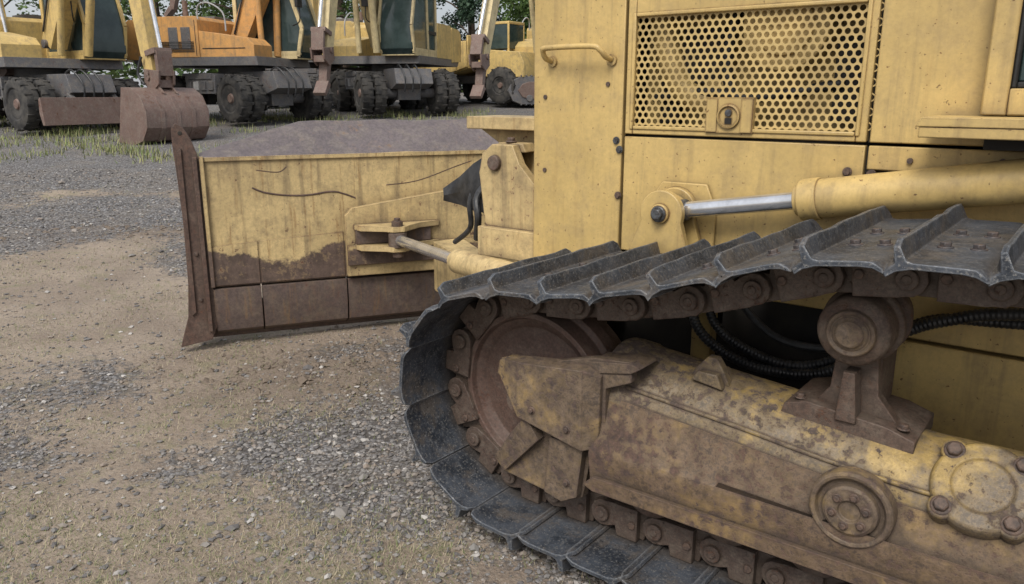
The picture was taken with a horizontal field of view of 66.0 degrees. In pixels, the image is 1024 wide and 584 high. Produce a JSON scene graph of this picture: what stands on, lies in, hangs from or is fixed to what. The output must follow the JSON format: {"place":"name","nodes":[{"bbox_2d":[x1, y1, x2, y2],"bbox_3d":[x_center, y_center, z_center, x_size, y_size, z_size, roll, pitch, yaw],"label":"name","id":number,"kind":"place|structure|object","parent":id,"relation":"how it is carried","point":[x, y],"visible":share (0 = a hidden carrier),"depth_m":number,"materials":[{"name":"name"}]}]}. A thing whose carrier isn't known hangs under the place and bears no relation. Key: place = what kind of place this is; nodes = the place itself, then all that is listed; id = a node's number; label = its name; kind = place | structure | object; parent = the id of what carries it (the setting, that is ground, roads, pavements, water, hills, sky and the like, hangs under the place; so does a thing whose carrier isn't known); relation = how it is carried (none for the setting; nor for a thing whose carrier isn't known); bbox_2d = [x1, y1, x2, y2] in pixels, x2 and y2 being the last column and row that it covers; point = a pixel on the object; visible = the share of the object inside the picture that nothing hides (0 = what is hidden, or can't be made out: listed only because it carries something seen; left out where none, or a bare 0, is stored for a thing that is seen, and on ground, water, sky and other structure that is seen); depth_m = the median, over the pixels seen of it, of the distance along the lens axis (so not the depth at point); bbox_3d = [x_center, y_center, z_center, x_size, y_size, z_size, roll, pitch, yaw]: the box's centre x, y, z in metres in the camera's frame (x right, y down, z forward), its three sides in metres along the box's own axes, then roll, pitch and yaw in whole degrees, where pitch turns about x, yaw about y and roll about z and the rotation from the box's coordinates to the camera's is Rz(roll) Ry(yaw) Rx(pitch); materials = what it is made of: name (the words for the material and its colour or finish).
{"place":"outdoors","nodes":[
{"label":"outdoors","id":0,"kind":"place"},
{"bbox_2d":[0,106,503,163],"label":"grass","id":1,"kind":"structure","parent":0,"point":[72,133],"depth_m":15.52,"materials":[{"name":"green plant"}]},
{"bbox_2d":[3,0,519,86],"label":"sky","id":2,"kind":"structure","parent":0,"point":[11,7],"materials":[{"name":"white"}]},
{"bbox_2d":[0,93,599,583],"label":"ground","id":3,"kind":"structure","parent":0,"point":[170,317],"depth_m":3.92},
{"bbox_2d":[0,0,13,117],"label":"wheeled excavator","id":4,"kind":"object","parent":3,"relation":"on","point":[6,72],"visible":0.1,"depth_m":17.01,"materials":[{"name":"metal"}]},
{"bbox_2d":[4,0,39,14],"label":"broadleaf tree","id":5,"kind":"object","parent":3,"relation":"on","point":[22,6],"visible":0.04,"depth_m":31.11,"materials":[{"name":"green plant"}]},
{"bbox_2d":[0,0,209,144],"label":"wheeled excavator","id":6,"kind":"object","parent":3,"relation":"on","point":[49,49],"visible":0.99,"depth_m":16.03,"materials":[{"name":"metal"}]},
{"bbox_2d":[103,0,232,78],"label":"broadleaf tree","id":7,"kind":"object","parent":3,"relation":"on","point":[124,3],"visible":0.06,"depth_m":33.42,"materials":[{"name":"green plant"}]},
{"bbox_2d":[120,0,231,74],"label":"broadleaf tree","id":8,"kind":"object","parent":3,"relation":"on","point":[163,10],"visible":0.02,"depth_m":37.01,"materials":[{"name":"green plant"}]},
{"bbox_2d":[168,0,233,20],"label":"broadleaf tree","id":9,"kind":"object","parent":3,"relation":"on","point":[202,12],"visible":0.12,"depth_m":33.33,"materials":[{"name":"green plant"}]},
{"bbox_2d":[0,220,408,417],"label":"soil clods","id":10,"kind":"object","parent":3,"relation":"on","point":[303,380],"visible":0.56,"depth_m":4.35,"materials":[{"name":"soil"}]},
{"bbox_2d":[126,0,333,122],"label":"wheeled excavator","id":11,"kind":"object","parent":3,"relation":"on","point":[248,46],"visible":0.78,"depth_m":18.34,"materials":[{"name":"metal"}]},
{"bbox_2d":[178,0,360,17],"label":"broadleaf tree","id":12,"kind":"object","parent":3,"relation":"on","point":[339,14],"visible":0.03,"depth_m":31.88,"materials":[{"name":"green plant"}]},
{"bbox_2d":[164,0,395,107],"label":"wheeled excavator","id":13,"kind":"object","parent":3,"relation":"on","point":[312,70],"visible":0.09,"depth_m":22.23,"materials":[{"name":"metal"}]},
{"bbox_2d":[71,19,524,92],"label":"distant trees","id":14,"kind":"object","parent":3,"relation":"on","point":[134,73],"visible":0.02,"depth_m":59.28,"materials":[{"name":"green plant"}]},
{"bbox_2d":[0,167,607,583],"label":"gravel stones","id":15,"kind":"object","parent":3,"relation":"on","point":[340,509],"visible":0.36,"depth_m":3.37,"materials":[{"name":"grey gravel"}]},
{"bbox_2d":[336,0,362,66],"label":"broadleaf tree","id":16,"kind":"object","parent":3,"relation":"on","point":[343,2],"visible":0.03,"depth_m":35.57,"materials":[{"name":"green plant"}]},
{"bbox_2d":[310,0,460,114],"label":"wheeled excavator","id":17,"kind":"object","parent":3,"relation":"on","point":[392,43],"visible":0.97,"depth_m":19.90,"materials":[{"name":"metal"}]},
{"bbox_2d":[436,0,508,40],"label":"tree","id":18,"kind":"object","parent":3,"relation":"on","point":[465,11],"visible":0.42,"depth_m":34.20,"materials":[{"name":"green plant"}]},
{"bbox_2d":[414,21,534,103],"bbox_3d":[-1.304,-7.198,24.918,5.114,2.394,2.040,10,17,34],"label":"wheel loader","id":19,"kind":"object","parent":3,"relation":"on","point":[505,69],"visible":0.33,"depth_m":23.47,"materials":[{"name":"metal"}]},
{"bbox_2d":[468,0,534,105],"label":"crawler excavator","id":20,"kind":"object","parent":3,"relation":"on","point":[480,49],"visible":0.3,"depth_m":19.16,"materials":[{"name":"yellow metal"}]},
{"bbox_2d":[498,0,534,50],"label":"broadleaf tree","id":21,"kind":"object","parent":3,"relation":"on","point":[521,11],"visible":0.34,"depth_m":31.54,"materials":[{"name":"green plant"}]},
{"bbox_2d":[171,0,1023,583],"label":"bulldozer","id":22,"kind":"object","parent":3,"relation":"on","point":[709,290],"visible":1,"depth_m":2.60,"materials":[{"name":"metal"}]}
]}

